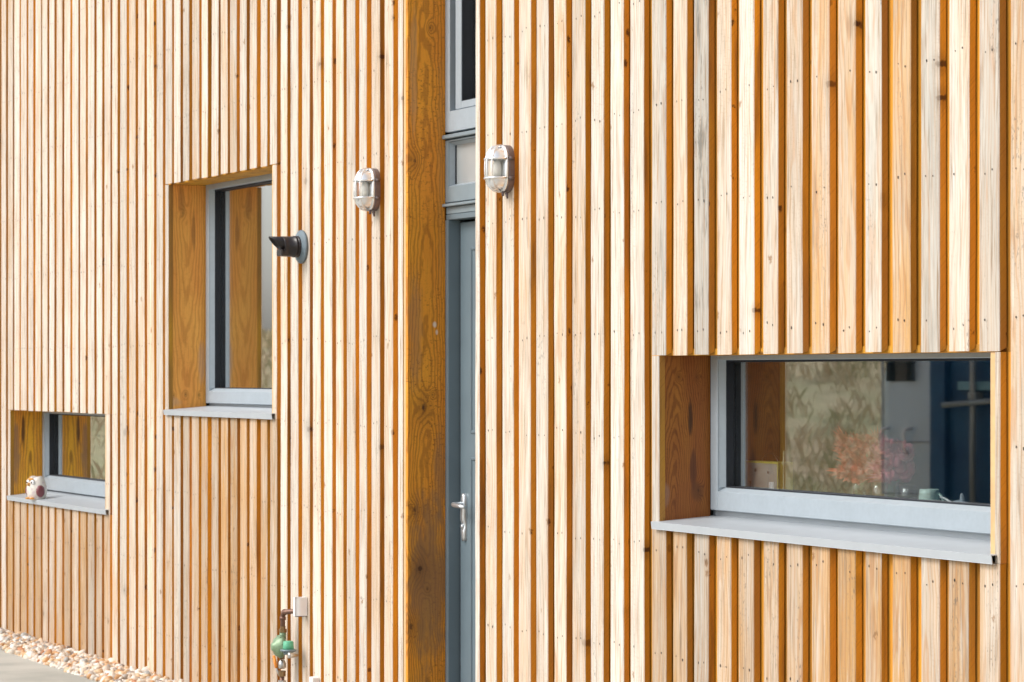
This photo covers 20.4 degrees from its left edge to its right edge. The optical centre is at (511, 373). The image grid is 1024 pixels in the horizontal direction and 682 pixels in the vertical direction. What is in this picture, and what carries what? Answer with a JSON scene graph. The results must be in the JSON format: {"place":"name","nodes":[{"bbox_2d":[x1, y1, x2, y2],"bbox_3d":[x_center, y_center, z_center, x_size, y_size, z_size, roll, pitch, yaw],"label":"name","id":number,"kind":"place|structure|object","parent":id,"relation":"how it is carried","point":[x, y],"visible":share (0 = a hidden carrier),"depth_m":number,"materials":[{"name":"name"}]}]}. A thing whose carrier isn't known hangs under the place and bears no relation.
{"place":"outdoors","nodes":[
{"label":"outdoors","id":0,"kind":"place"},
{"bbox_2d":[0,650,95,681],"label":"concrete path","id":1,"kind":"structure","parent":0,"point":[15,668],"depth_m":14.07,"materials":[{"name":"beige concrete"}]},
{"bbox_2d":[0,628,182,681],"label":"pebbles","id":2,"kind":"object","parent":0,"point":[66,658],"visible":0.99,"depth_m":14.32,"materials":[{"name":"beige gravel"}]},
{"bbox_2d":[781,451,785,489],"bbox_3d":[0.859,0.321,8.992,0.032,0.154,0.032,0,0,-25],"label":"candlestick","id":3,"kind":"object","parent":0,"point":[783,463],"visible":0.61,"depth_m":8.99,"materials":[{"name":"glass"}]},
{"bbox_3d":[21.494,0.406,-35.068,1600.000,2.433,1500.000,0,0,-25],"label":"ground","id":4,"kind":"structure","parent":0,"visible":0},
{"bbox_2d":[0,0,1023,681],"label":"timber house","id":5,"kind":"structure","parent":4,"relation":"on","point":[446,414],"depth_m":10.09,"materials":[{"name":"brown wood"}]},
{"bbox_2d":[7,410,107,514],"bbox_3d":[-2.321,0.439,15.242,0.286,0.551,1.862,0,0,-25],"label":"window","id":6,"kind":"structure","parent":5,"relation":"in","point":[68,449],"depth_m":15.77,"materials":[{"name":"grey metal"}]},
{"bbox_2d":[25,476,46,499],"bbox_3d":[-2.597,0.627,15.518,0.117,0.133,0.138,0,0,-25],"label":"owl ornament","id":7,"kind":"object","parent":6,"relation":"on","point":[36,488],"visible":1,"depth_m":15.48,"materials":[{"name":"ceramic"}]},
{"bbox_2d":[163,164,275,419],"bbox_3d":[-1.216,-0.371,12.921,0.286,1.140,1.455,0,0,-25],"label":"window","id":8,"kind":"structure","parent":5,"relation":"in","point":[223,249],"depth_m":13.44,"materials":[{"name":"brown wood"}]},
{"bbox_2d":[271,609,297,681],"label":"gas regulator","id":9,"kind":"object","parent":5,"relation":"attached to","point":[281,647],"visible":1,"depth_m":11.92,"materials":[{"name":"green metal"}]},
{"bbox_2d":[269,230,307,263],"bbox_3d":[-0.947,-0.530,11.893,0.147,0.141,0.141,0,0,-25],"label":"boiler flue","id":10,"kind":"object","parent":5,"relation":"attached to","point":[296,246],"visible":1,"depth_m":11.87,"materials":[{"name":"black metal"}]},
{"bbox_2d":[293,597,306,616],"bbox_3d":[-0.884,0.974,11.869,0.054,0.081,0.028,0,0,-25],"label":"pipe cover","id":11,"kind":"object","parent":5,"relation":"attached to","point":[299,606],"visible":1,"depth_m":11.86,"materials":[{"name":"white plastic"}]},
{"bbox_2d":[309,676,318,681],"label":"junction box","id":12,"kind":"object","parent":5,"relation":"attached to","point":[314,679],"visible":1,"depth_m":11.73,"materials":[{"name":"white plastic"}]},
{"bbox_2d":[353,168,380,216],"bbox_3d":[-0.578,-0.712,11.185,0.090,0.193,0.114,0,0,-25],"label":"bulkhead lamp","id":13,"kind":"object","parent":5,"relation":"attached to","point":[369,179],"visible":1,"depth_m":11.16,"materials":[{"name":"silver metal"}]},
{"bbox_2d":[445,135,475,202],"bbox_3d":[-0.097,-0.778,10.717,0.060,0.241,0.620,0,0,-25],"label":"transom window","id":14,"kind":"structure","parent":5,"relation":"in","point":[460,153],"depth_m":10.90,"materials":[{"name":"grey paint"}]},
{"bbox_2d":[451,221,475,681],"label":"door","id":15,"kind":"structure","parent":5,"relation":"in","point":[466,504],"depth_m":10.91,"materials":[{"name":"grey paint"}]},
{"bbox_2d":[484,145,514,198],"bbox_3d":[-0.053,-0.715,10.082,0.090,0.193,0.114,0,0,-25],"label":"bulkhead lamp","id":16,"kind":"object","parent":5,"relation":"attached to","point":[501,179],"visible":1,"depth_m":10.06,"materials":[{"name":"silver metal"}]},
{"bbox_2d":[744,460,792,489],"bbox_3d":[0.822,0.340,9.129,0.056,0.116,0.212,0,0,-25],"label":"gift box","id":17,"kind":"object","parent":5,"relation":"on","point":[763,474],"visible":0.65,"depth_m":9.08,"materials":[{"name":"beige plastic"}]},
{"bbox_2d":[651,344,998,564],"bbox_3d":[0.975,0.195,8.318,0.286,0.610,1.872,0,0,-25],"label":"window","id":18,"kind":"structure","parent":5,"relation":"in","point":[946,530],"depth_m":8.73,"materials":[{"name":"grey metal"}]},
{"bbox_2d":[825,426,883,494],"bbox_3d":[1.054,0.277,8.648,0.160,0.241,0.236,0,0,-25],"label":"flower vase","id":19,"kind":"object","parent":5,"relation":"on","point":[852,450],"visible":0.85,"depth_m":8.62,"materials":[{"name":"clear glass"}]},
{"bbox_2d":[871,482,888,496],"bbox_3d":[1.095,0.361,8.472,0.052,0.073,0.052,0,0,-25],"label":"glass tumbler","id":20,"kind":"object","parent":5,"relation":"on","point":[886,490],"visible":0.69,"depth_m":8.47,"materials":[{"name":"clear glass"}]},
{"bbox_2d":[866,433,915,497],"bbox_3d":[1.130,0.286,8.524,0.159,0.222,0.167,0,0,13],"label":"flower vase","id":21,"kind":"object","parent":5,"relation":"on","point":[893,464],"visible":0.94,"depth_m":8.49,"materials":[{"name":"pink glass"}]},
{"bbox_2d":[899,485,916,497],"bbox_3d":[1.161,0.362,8.334,0.052,0.070,0.052,0,0,-25],"label":"glass tumbler","id":22,"kind":"object","parent":5,"relation":"on","point":[915,491],"visible":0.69,"depth_m":8.33,"materials":[{"name":"clear glass"}]},
{"bbox_2d":[918,489,943,500],"bbox_3d":[1.211,0.367,8.248,0.068,0.062,0.079,0,0,-7],"label":"mint mug","id":23,"kind":"object","parent":5,"relation":"on","point":[930,494],"visible":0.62,"depth_m":8.23,"materials":[{"name":"ceramic"}]},
{"bbox_2d":[953,493,968,502],"bbox_3d":[1.280,0.371,8.111,0.043,0.060,0.077,0,0,-25],"label":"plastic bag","id":24,"kind":"object","parent":5,"relation":"on","point":[962,498],"visible":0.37,"depth_m":8.10,"materials":[{"name":"white plastic"}]}
]}

